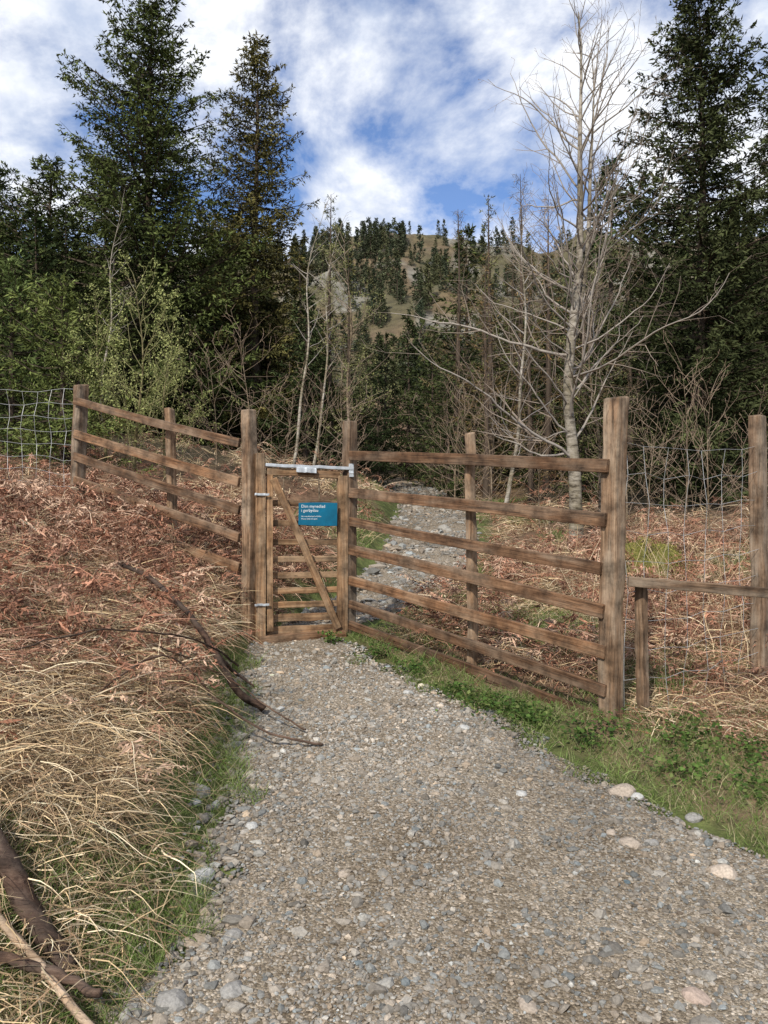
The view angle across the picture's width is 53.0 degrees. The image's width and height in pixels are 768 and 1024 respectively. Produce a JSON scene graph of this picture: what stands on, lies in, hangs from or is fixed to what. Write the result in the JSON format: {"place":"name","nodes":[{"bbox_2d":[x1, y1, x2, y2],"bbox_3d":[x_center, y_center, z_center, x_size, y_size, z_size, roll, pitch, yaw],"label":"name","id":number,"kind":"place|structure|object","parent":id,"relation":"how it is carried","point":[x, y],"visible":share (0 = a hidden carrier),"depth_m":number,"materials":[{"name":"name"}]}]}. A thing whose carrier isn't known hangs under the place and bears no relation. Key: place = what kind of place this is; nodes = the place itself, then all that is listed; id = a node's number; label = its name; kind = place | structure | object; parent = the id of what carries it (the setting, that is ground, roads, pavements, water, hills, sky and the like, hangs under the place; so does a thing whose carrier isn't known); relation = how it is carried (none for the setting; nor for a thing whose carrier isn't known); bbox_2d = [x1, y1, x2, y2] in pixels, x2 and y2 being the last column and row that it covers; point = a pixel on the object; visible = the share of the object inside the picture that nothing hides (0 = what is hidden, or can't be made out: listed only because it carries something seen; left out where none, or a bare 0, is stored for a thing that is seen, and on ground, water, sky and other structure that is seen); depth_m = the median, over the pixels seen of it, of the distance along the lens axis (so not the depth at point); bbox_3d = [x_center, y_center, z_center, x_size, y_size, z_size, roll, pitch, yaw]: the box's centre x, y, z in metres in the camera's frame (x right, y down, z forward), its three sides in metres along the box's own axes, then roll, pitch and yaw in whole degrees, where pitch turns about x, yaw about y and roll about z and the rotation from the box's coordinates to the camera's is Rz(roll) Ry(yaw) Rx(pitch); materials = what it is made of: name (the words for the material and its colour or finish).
{"place":"outdoors","nodes":[
{"label":"outdoors","id":0,"kind":"place"},
{"bbox_2d":[0,229,767,1023],"bbox_3d":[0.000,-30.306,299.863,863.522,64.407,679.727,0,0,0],"label":"ground","id":1,"kind":"structure","parent":0,"point":[394,325],"depth_m":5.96,"materials":[{"name":"plant"}]},
{"bbox_2d":[0,388,71,501],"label":"wire fence","id":2,"kind":"object","parent":1,"relation":"on","point":[9,417],"visible":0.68,"depth_m":7.65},
{"bbox_2d":[0,827,78,973],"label":"fallen log","id":3,"kind":"object","parent":1,"relation":"on","point":[11,867],"visible":0.81,"depth_m":2.37,"materials":[{"name":"wood"}]},
{"bbox_2d":[0,160,85,425],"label":"spruce tree","id":4,"kind":"object","parent":1,"relation":"on","point":[5,245],"visible":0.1,"depth_m":19.38,"materials":[{"name":"green plant"}]},
{"bbox_2d":[0,913,94,1023],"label":"fallen branch","id":5,"kind":"object","parent":1,"relation":"on","point":[73,1008],"visible":0.91,"depth_m":2.18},
{"bbox_2d":[0,951,102,997],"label":"fallen branch","id":6,"kind":"object","parent":1,"relation":"on","point":[84,988],"visible":0.9,"depth_m":2.18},
{"bbox_2d":[0,249,110,454],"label":"young spruce tree","id":7,"kind":"object","parent":1,"relation":"on","point":[7,339],"visible":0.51,"depth_m":11.72,"materials":[{"name":"green plant"}]},
{"bbox_2d":[0,153,141,434],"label":"spruce tree","id":8,"kind":"object","parent":1,"relation":"on","point":[37,197],"visible":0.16,"depth_m":18.24,"materials":[{"name":"green plant"}]},
{"bbox_2d":[0,271,157,475],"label":"shrub","id":9,"kind":"object","parent":1,"relation":"on","point":[46,308],"visible":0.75,"depth_m":10.79,"materials":[{"name":"green plant"}]},
{"bbox_2d":[0,145,199,427],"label":"spruce tree","id":10,"kind":"object","parent":1,"relation":"on","point":[84,169],"visible":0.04,"depth_m":19.70,"materials":[{"name":"green plant"}]},
{"bbox_2d":[49,281,154,462],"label":"willow shrub","id":11,"kind":"object","parent":1,"relation":"on","point":[102,401],"visible":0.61,"depth_m":10.93,"materials":[{"name":"green plant"}]},
{"bbox_2d":[93,185,137,448],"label":"birch tree","id":12,"kind":"object","parent":1,"relation":"on","point":[110,268],"visible":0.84,"depth_m":12.67,"materials":[{"name":"grey plant"}]},
{"bbox_2d":[0,736,233,1023],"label":"dry grass","id":13,"kind":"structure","parent":1,"relation":"on","point":[72,936],"depth_m":2.47,"materials":[{"name":"plant"}]},
{"bbox_2d":[10,628,238,666],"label":"fallen branch","id":14,"kind":"object","parent":1,"relation":"on","point":[227,657],"visible":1,"depth_m":3.71,"materials":[{"name":"brown wood"}]},
{"bbox_2d":[62,249,193,470],"bbox_3d":[-3.409,-2.011,10.743,1.510,3.235,2.447,0,0,0],"label":"willow shrub","id":15,"kind":"object","parent":1,"relation":"on","point":[141,384],"visible":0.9,"depth_m":10.70,"materials":[{"name":"green plant"}]},
{"bbox_2d":[3,0,304,450],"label":"spruce tree","id":16,"kind":"object","parent":1,"relation":"on","point":[149,230],"visible":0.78,"depth_m":16.33,"materials":[{"name":"green plant"}]},
{"bbox_2d":[69,384,256,642],"bbox_3d":[-2.026,0.009,6.872,2.429,2.511,0.185,0,0,34],"label":"timber fence","id":17,"kind":"object","parent":1,"relation":"on","point":[81,437],"visible":0.71,"depth_m":6.53,"materials":[{"name":"wood"}]},
{"bbox_2d":[255,453,353,643],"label":"wooden gate","id":18,"kind":"structure","parent":17,"relation":"attached to","point":[266,575],"depth_m":6.26,"materials":[{"name":"wood"}]},
{"bbox_2d":[298,502,336,525],"bbox_3d":[-0.536,0.018,6.259,0.325,0.193,0.010,0,0,-19],"label":"information sign","id":19,"kind":"object","parent":18,"relation":"attached to","point":[317,514],"visible":1,"depth_m":6.25,"materials":[{"name":"metal"}]},
{"bbox_2d":[0,454,336,809],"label":"dead bracken","id":20,"kind":"object","parent":1,"relation":"on","point":[24,495],"visible":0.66,"depth_m":5.25,"materials":[{"name":"plant"}]},
{"bbox_2d":[103,305,240,478],"bbox_3d":[-3.172,-1.696,11.281,1.981,2.619,1.223,0,0,-25],"label":"willow shrub","id":21,"kind":"object","parent":1,"relation":"on","point":[162,409],"visible":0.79,"depth_m":11.24,"materials":[{"name":"green plant"}]},
{"bbox_2d":[0,468,362,901],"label":"dry grass","id":22,"kind":"structure","parent":1,"relation":"on","point":[44,689],"depth_m":3.67,"materials":[{"name":"plant"}]},
{"bbox_2d":[118,562,265,711],"bbox_3d":[-1.221,0.742,4.666,1.121,0.850,0.161,0,0,24],"label":"fallen branch","id":23,"kind":"object","parent":1,"relation":"on","point":[243,696],"visible":0.83,"depth_m":4.50,"materials":[{"name":"brown wood"}]},
{"bbox_2d":[213,645,254,686],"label":"fallen branch","id":24,"kind":"object","parent":23,"relation":"attached to","point":[228,665],"visible":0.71,"depth_m":4.71,"materials":[{"name":"brown wood"}]},
{"bbox_2d":[187,866,215,884],"bbox_3d":[-0.681,1.359,2.868,0.098,0.064,0.116,0,0,20],"label":"rock","id":25,"kind":"object","parent":1,"relation":"on","point":[208,873],"visible":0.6,"depth_m":2.84,"materials":[{"name":"stone"}]},
{"bbox_2d":[161,330,266,482],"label":"bare shrub","id":26,"kind":"object","parent":1,"relation":"on","point":[212,403],"visible":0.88,"depth_m":11.45,"materials":[{"name":"brown plant"}]},
{"bbox_2d":[165,264,264,449],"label":"spruce tree","id":27,"kind":"object","parent":1,"relation":"on","point":[226,392],"visible":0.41,"depth_m":17.42,"materials":[{"name":"green plant"}]},
{"bbox_2d":[144,225,294,436],"bbox_3d":[-4.616,-4.444,19.954,5.649,6.203,4.026,0,0,41],"label":"spruce tree","id":28,"kind":"object","parent":1,"relation":"on","point":[183,323],"visible":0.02,"depth_m":19.71,"materials":[{"name":"green plant"}]},
{"bbox_2d":[191,304,304,458],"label":"bare shrub","id":29,"kind":"object","parent":1,"relation":"on","point":[245,381],"visible":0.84,"depth_m":11.96,"materials":[{"name":"brown plant"}]},
{"bbox_2d":[212,212,287,421],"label":"spruce tree","id":30,"kind":"object","parent":1,"relation":"on","point":[242,273],"depth_m":21.83,"materials":[{"name":"green plant"}]},
{"bbox_2d":[171,29,355,457],"bbox_3d":[-2.982,-6.163,18.029,3.814,10.074,4.943,0,0,-39],"label":"spruce tree","id":31,"kind":"object","parent":1,"relation":"on","point":[248,208],"visible":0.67,"depth_m":17.74,"materials":[{"name":"green plant"}]},
{"bbox_2d":[240,369,330,494],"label":"bare shrub","id":32,"kind":"object","parent":1,"relation":"on","point":[287,441],"visible":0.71,"depth_m":10.51,"materials":[{"name":"brown plant"}]},
{"bbox_2d":[272,244,325,458],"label":"larch tree","id":33,"kind":"object","parent":1,"relation":"on","point":[299,307],"visible":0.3,"depth_m":18.00,"materials":[{"name":"brown plant"}]},
{"bbox_2d":[277,250,339,444],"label":"spruce tree","id":34,"kind":"object","parent":1,"relation":"on","point":[309,283],"visible":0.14,"depth_m":20.93,"materials":[{"name":"green plant"}]},
{"bbox_2d":[288,192,334,468],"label":"birch tree","id":35,"kind":"object","parent":1,"relation":"on","point":[299,415],"visible":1,"depth_m":14.00,"materials":[{"name":"grey plant"}]},
{"bbox_2d":[268,351,362,499],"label":"bare shrub","id":36,"kind":"object","parent":1,"relation":"on","point":[319,484],"visible":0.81,"depth_m":11.49,"materials":[{"name":"brown plant"}]},
{"bbox_2d":[308,215,351,464],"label":"birch tree","id":37,"kind":"object","parent":1,"relation":"on","point":[322,400],"visible":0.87,"depth_m":15.61,"materials":[{"name":"grey plant"}]},
{"bbox_2d":[302,194,363,465],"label":"larch tree","id":38,"kind":"object","parent":1,"relation":"on","point":[330,316],"visible":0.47,"depth_m":17.45,"materials":[{"name":"brown plant"}]},
{"bbox_2d":[302,358,396,483],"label":"bare shrub","id":39,"kind":"object","parent":1,"relation":"on","point":[346,413],"visible":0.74,"depth_m":12.61,"materials":[{"name":"brown plant"}]},
{"bbox_2d":[296,222,403,459],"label":"birch tree","id":40,"kind":"object","parent":1,"relation":"on","point":[351,341],"visible":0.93,"depth_m":14.85,"materials":[{"name":"grey plant"}]},
{"bbox_2d":[322,248,379,466],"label":"larch tree","id":41,"kind":"object","parent":1,"relation":"on","point":[348,339],"visible":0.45,"depth_m":18.98,"materials":[{"name":"brown plant"}]},
{"bbox_2d":[93,216,656,423],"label":"hillside forest","id":42,"kind":"object","parent":1,"relation":"on","point":[373,238],"visible":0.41,"depth_m":109.59,"materials":[{"name":"green plant"}]},
{"bbox_2d":[0,464,758,703],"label":"dead stalks","id":43,"kind":"object","parent":1,"relation":"on","point":[721,569],"visible":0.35,"depth_m":6.03,"materials":[{"name":"plant"}]},
{"bbox_2d":[357,371,403,489],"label":"spruce tree","id":44,"kind":"object","parent":1,"relation":"on","point":[383,437],"visible":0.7,"depth_m":17.94,"materials":[{"name":"green plant"}]},
{"bbox_2d":[358,333,407,472],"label":"spruce tree","id":45,"kind":"object","parent":1,"relation":"on","point":[385,345],"visible":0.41,"depth_m":23.96,"materials":[{"name":"green plant"}]},
{"bbox_2d":[0,187,767,502],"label":"background forest","id":46,"kind":"object","parent":1,"relation":"on","point":[51,262],"visible":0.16,"depth_m":16.68,"materials":[{"name":"green plant"}]},
{"bbox_2d":[0,413,767,704],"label":"dead bracken","id":47,"kind":"object","parent":1,"relation":"on","point":[552,622],"visible":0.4,"depth_m":7.16,"materials":[{"name":"plant"}]},
{"bbox_2d":[365,313,446,480],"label":"spruce tree","id":48,"kind":"object","parent":1,"relation":"on","point":[407,471],"visible":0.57,"depth_m":20.89,"materials":[{"name":"green plant"}]},
{"bbox_2d":[398,327,466,488],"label":"spruce tree","id":49,"kind":"object","parent":1,"relation":"on","point":[418,384],"visible":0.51,"depth_m":18.97,"materials":[{"name":"green plant"}]},
{"bbox_2d":[418,353,476,497],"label":"spruce tree","id":50,"kind":"object","parent":1,"relation":"on","point":[449,482],"visible":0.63,"depth_m":16.45,"materials":[{"name":"green plant"}]},
{"bbox_2d":[395,338,508,497],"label":"bare shrub","id":51,"kind":"object","parent":1,"relation":"on","point":[454,480],"visible":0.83,"depth_m":14.94,"materials":[{"name":"brown plant"}]},
{"bbox_2d":[419,211,500,489],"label":"larch tree","id":52,"kind":"object","parent":1,"relation":"on","point":[458,319],"visible":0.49,"depth_m":17.95,"materials":[{"name":"brown plant"}]},
{"bbox_2d":[417,223,516,448],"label":"spruce tree","id":53,"kind":"object","parent":1,"relation":"on","point":[469,233],"visible":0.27,"depth_m":23.95,"materials":[{"name":"green plant"}]},
{"bbox_2d":[421,391,521,525],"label":"bare shrub","id":54,"kind":"object","parent":1,"relation":"on","point":[464,450],"visible":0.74,"depth_m":12.09,"materials":[{"name":"brown plant"}]},
{"bbox_2d":[449,254,517,499],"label":"larch tree","id":55,"kind":"object","parent":1,"relation":"on","point":[486,485],"visible":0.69,"depth_m":15.98,"materials":[{"name":"brown plant"}]},
{"bbox_2d":[342,396,628,720],"bbox_3d":[0.514,0.339,5.447,0.152,2.201,2.690,0,0,-39],"label":"timber fence","id":56,"kind":"object","parent":1,"relation":"on","point":[606,610],"visible":0.88,"depth_m":4.97,"materials":[{"name":"wood"}]},
{"bbox_2d":[432,353,549,519],"bbox_3d":[1.752,-1.297,13.407,1.795,3.086,1.700,0,0,-24],"label":"bare shrub","id":57,"kind":"object","parent":1,"relation":"on","point":[487,433],"visible":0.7,"depth_m":13.47,"materials":[{"name":"brown plant"}]},
{"bbox_2d":[451,194,541,494],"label":"larch tree","id":58,"kind":"object","parent":1,"relation":"on","point":[491,348],"visible":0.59,"depth_m":16.98,"materials":[{"name":"brown plant"}]},
{"bbox_2d":[468,174,563,478],"bbox_3d":[3.378,-4.527,19.055,3.131,7.687,2.279,0,0,33],"label":"larch tree","id":59,"kind":"object","parent":1,"relation":"on","point":[520,323],"visible":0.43,"depth_m":18.96,"materials":[{"name":"brown plant"}]},
{"bbox_2d":[482,264,562,504],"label":"larch tree","id":60,"kind":"object","parent":1,"relation":"on","point":[529,419],"visible":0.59,"depth_m":14.97,"materials":[{"name":"brown plant"}]},
{"bbox_2d":[483,199,582,502],"bbox_3d":[2.675,-2.734,13.825,1.802,5.774,2.038,0,0,0],"label":"birch tree","id":61,"kind":"object","parent":1,"relation":"on","point":[508,491],"visible":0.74,"depth_m":13.96,"materials":[{"name":"grey plant"}]},
{"bbox_2d":[512,411,568,532],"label":"bare shrub","id":62,"kind":"object","parent":1,"relation":"on","point":[540,496],"visible":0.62,"depth_m":11.49,"materials":[{"name":"brown plant"}]},
{"bbox_2d":[317,630,767,804],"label":"bramble weeds","id":63,"kind":"object","parent":1,"relation":"on","point":[578,730],"visible":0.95,"depth_m":4.16,"materials":[{"name":"green plant"}]},
{"bbox_2d":[495,196,596,489],"bbox_3d":[3.591,-3.713,17.042,2.708,6.647,1.971,0,0,-25],"label":"larch tree","id":64,"kind":"object","parent":1,"relation":"on","point":[548,360],"visible":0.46,"depth_m":16.96,"materials":[{"name":"brown plant"}]},
{"bbox_2d":[361,0,764,549],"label":"birch tree","id":65,"kind":"object","parent":1,"relation":"on","point":[577,311],"visible":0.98,"depth_m":9.91,"materials":[{"name":"grey plant"}]},
{"bbox_2d":[547,256,624,493],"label":"larch tree","id":66,"kind":"object","parent":1,"relation":"on","point":[583,417],"visible":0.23,"depth_m":15.47,"materials":[{"name":"brown plant"}]},
{"bbox_2d":[530,151,659,444],"bbox_3d":[6.313,-5.624,21.941,4.926,9.528,3.775,0,0,-43],"label":"spruce tree","id":67,"kind":"object","parent":1,"relation":"on","point":[616,223],"visible":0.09,"depth_m":21.95,"materials":[{"name":"green plant"}]},
{"bbox_2d":[526,231,697,511],"bbox_3d":[3.567,-2.060,12.101,2.159,4.750,1.700,0,0,-25],"label":"birch tree","id":68,"kind":"object","parent":1,"relation":"on","point":[599,439],"visible":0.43,"depth_m":12.03,"materials":[{"name":"grey plant"}]},
{"bbox_2d":[590,220,658,480],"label":"larch tree","id":69,"kind":"object","parent":1,"relation":"on","point":[628,386],"visible":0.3,"depth_m":16.97,"materials":[{"name":"brown plant"}]},
{"bbox_2d":[561,361,697,539],"bbox_3d":[3.195,-0.778,10.420,1.538,2.646,1.457,0,0,-24],"label":"bare shrub","id":70,"kind":"object","parent":1,"relation":"on","point":[627,504],"visible":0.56,"depth_m":10.48,"materials":[{"name":"brown plant"}]},
{"bbox_2d":[578,171,687,474],"bbox_3d":[6.013,-4.313,18.071,3.198,7.377,3.780,0,0,-25],"label":"spruce tree","id":71,"kind":"object","parent":1,"relation":"on","point":[641,261],"visible":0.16,"depth_m":17.93,"materials":[{"name":"green plant"}]},
{"bbox_2d":[630,792,643,800],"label":"rock","id":72,"kind":"object","parent":1,"relation":"on","point":[639,796],"visible":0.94,"depth_m":3.52,"materials":[{"name":"stone"}]},
{"bbox_2d":[585,376,713,533],"bbox_3d":[3.348,-0.569,9.577,1.282,2.204,1.214,0,0,-32],"label":"bare shrub","id":73,"kind":"object","parent":1,"relation":"on","point":[649,490],"visible":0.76,"depth_m":9.50,"materials":[{"name":"brown plant"}]},
{"bbox_2d":[625,535,691,586],"bbox_3d":[2.718,0.556,7.985,0.985,0.690,0.876,0,0,0],"label":"mossy mound","id":74,"kind":"object","parent":1,"relation":"on","point":[641,557],"visible":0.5,"depth_m":7.82,"materials":[{"name":"plant"}]},
{"bbox_2d":[591,0,767,506],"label":"spruce tree","id":75,"kind":"object","parent":1,"relation":"on","point":[713,126],"visible":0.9,"depth_m":13.14,"materials":[{"name":"green plant"}]},
{"bbox_2d":[628,330,735,523],"bbox_3d":[4.124,-1.004,10.370,1.578,2.866,1.666,0,0,8],"label":"bare shrub","id":76,"kind":"object","parent":1,"relation":"on","point":[686,485],"visible":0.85,"depth_m":10.46,"materials":[{"name":"brown plant"}]},
{"bbox_2d":[624,414,767,709],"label":"wire fence","id":77,"kind":"object","parent":1,"relation":"on","point":[757,487],"visible":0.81,"depth_m":4.98,"materials":[{"name":"metal"}]},
{"bbox_2d":[627,576,767,715],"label":"timber rail","id":78,"kind":"object","parent":1,"relation":"on","point":[641,585],"visible":0.87,"depth_m":4.46,"materials":[{"name":"wood"}]},
{"bbox_2d":[665,361,767,547],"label":"bare shrub","id":79,"kind":"object","parent":1,"relation":"on","point":[708,495],"visible":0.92,"depth_m":9.00,"materials":[{"name":"brown plant"}]},
{"bbox_2d":[680,55,767,468],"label":"spruce tree","id":80,"kind":"object","parent":1,"relation":"on","point":[764,142],"visible":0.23,"depth_m":15.16,"materials":[{"name":"green plant"}]},
{"bbox_2d":[688,385,767,556],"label":"bare shrub","id":81,"kind":"object","parent":1,"relation":"on","point":[734,480],"visible":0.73,"depth_m":8.52,"materials":[{"name":"brown plant"}]},
{"bbox_2d":[0,429,767,763],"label":"dry grass","id":82,"kind":"structure","parent":0,"point":[750,683],"depth_m":5.95,"materials":[{"name":"plant"}]},
{"bbox_2d":[0,0,767,258],"label":"sky","id":83,"kind":"structure","parent":0,"point":[389,100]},
{"bbox_2d":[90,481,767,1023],"bbox_3d":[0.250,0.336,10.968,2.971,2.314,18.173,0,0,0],"label":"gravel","id":84,"kind":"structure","parent":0,"point":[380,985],"depth_m":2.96,"materials":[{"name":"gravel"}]},
{"bbox_2d":[93,477,767,1023],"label":"gravel path","id":85,"kind":"structure","parent":0,"point":[631,1007],"depth_m":2.78,"materials":[{"name":"gravel"}]},
{"bbox_2d":[155,988,186,1012],"bbox_3d":[-0.621,1.429,2.247,0.090,0.050,0.097,0,0,-34],"label":"rock","id":86,"kind":"object","parent":85,"relation":"on","point":[173,999],"visible":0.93,"depth_m":2.23,"materials":[{"name":"stone"}]},
{"bbox_2d":[87,654,322,745],"bbox_3d":[-0.887,0.969,3.871,1.171,0.520,0.232,0,0,-28],"label":"fallen branch","id":87,"kind":"object","parent":85,"relation":"on","point":[225,705],"visible":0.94,"depth_m":3.98,"materials":[{"name":"brown wood"}]},
{"bbox_2d":[192,915,219,932],"bbox_3d":[-0.599,1.395,2.609,0.089,0.041,0.077,0,0,-36],"label":"rock","id":88,"kind":"object","parent":85,"relation":"on","point":[211,925],"visible":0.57,"depth_m":2.59,"materials":[{"name":"stone"}]},
{"bbox_2d":[148,642,305,729],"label":"fallen branch","id":89,"kind":"object","parent":85,"relation":"on","point":[284,717],"visible":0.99,"depth_m":4.23,"materials":[{"name":"brown wood"}]},
{"bbox_2d":[220,980,243,998],"bbox_3d":[-0.454,1.430,2.300,0.071,0.042,0.070,0,0,-15],"label":"rock","id":90,"kind":"object","parent":85,"relation":"on","point":[233,989],"visible":0.91,"depth_m":2.29,"materials":[{"name":"stone"}]},
{"bbox_2d":[223,928,242,941],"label":"rock","id":91,"kind":"object","parent":85,"relation":"on","point":[235,933],"visible":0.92,"depth_m":2.54,"materials":[{"name":"stone"}]},
{"bbox_2d":[245,822,257,829],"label":"rock","id":92,"kind":"object","parent":85,"relation":"on","point":[251,825],"visible":0.96,"depth_m":3.22,"materials":[{"name":"stone"}]},
{"bbox_2d":[338,869,349,877],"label":"rock","id":93,"kind":"object","parent":85,"relation":"on","point":[341,873],"visible":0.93,"depth_m":2.89,"materials":[{"name":"stone"}]},
{"bbox_2d":[516,790,526,796],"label":"rock","id":94,"kind":"object","parent":85,"relation":"on","point":[521,793],"visible":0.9,"depth_m":3.53,"materials":[{"name":"stone"}]},
{"bbox_2d":[517,996,538,1012],"bbox_3d":[0.419,1.442,2.250,0.053,0.035,0.074,0,0,-18],"label":"rock","id":95,"kind":"object","parent":85,"relation":"on","point":[530,1007],"visible":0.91,"depth_m":2.23,"materials":[{"name":"stone"}]},
{"bbox_2d":[606,829,615,835],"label":"rock","id":96,"kind":"object","parent":85,"relation":"on","point":[612,832],"visible":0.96,"depth_m":3.21,"materials":[{"name":"stone"}]},
{"bbox_2d":[607,783,635,798],"bbox_3d":[1.107,1.297,3.576,0.132,0.063,0.097,0,0,-10],"label":"rock","id":97,"kind":"object","parent":85,"relation":"on","point":[625,789],"visible":0.88,"depth_m":3.55,"materials":[{"name":"stone"}]},
{"bbox_2d":[619,837,641,848],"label":"rock","id":98,"kind":"object","parent":85,"relation":"on","point":[631,842],"visible":0.93,"depth_m":3.11,"materials":[{"name":"stone"}]},
{"bbox_2d":[644,839,658,845],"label":"rock","id":99,"kind":"object","parent":85,"relation":"on","point":[653,842],"visible":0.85,"depth_m":3.13,"materials":[{"name":"stone"}]},
{"bbox_2d":[685,812,702,822],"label":"rock","id":100,"kind":"object","parent":85,"relation":"on","point":[690,817],"visible":0.98,"depth_m":3.33,"materials":[{"name":"stone"}]},
{"bbox_2d":[681,986,711,1005],"bbox_3d":[0.918,1.431,2.269,0.066,0.042,0.088,0,0,-45],"label":"rock","id":101,"kind":"object","parent":85,"relation":"on","point":[693,995],"visible":0.93,"depth_m":2.26,"materials":[{"name":"stone"}]},
{"bbox_2d":[709,863,736,879],"bbox_3d":[1.291,1.369,2.930,0.106,0.060,0.098,0,0,34],"label":"rock","id":102,"kind":"object","parent":85,"relation":"on","point":[724,870],"visible":0.85,"depth_m":2.90,"materials":[{"name":"stone"}]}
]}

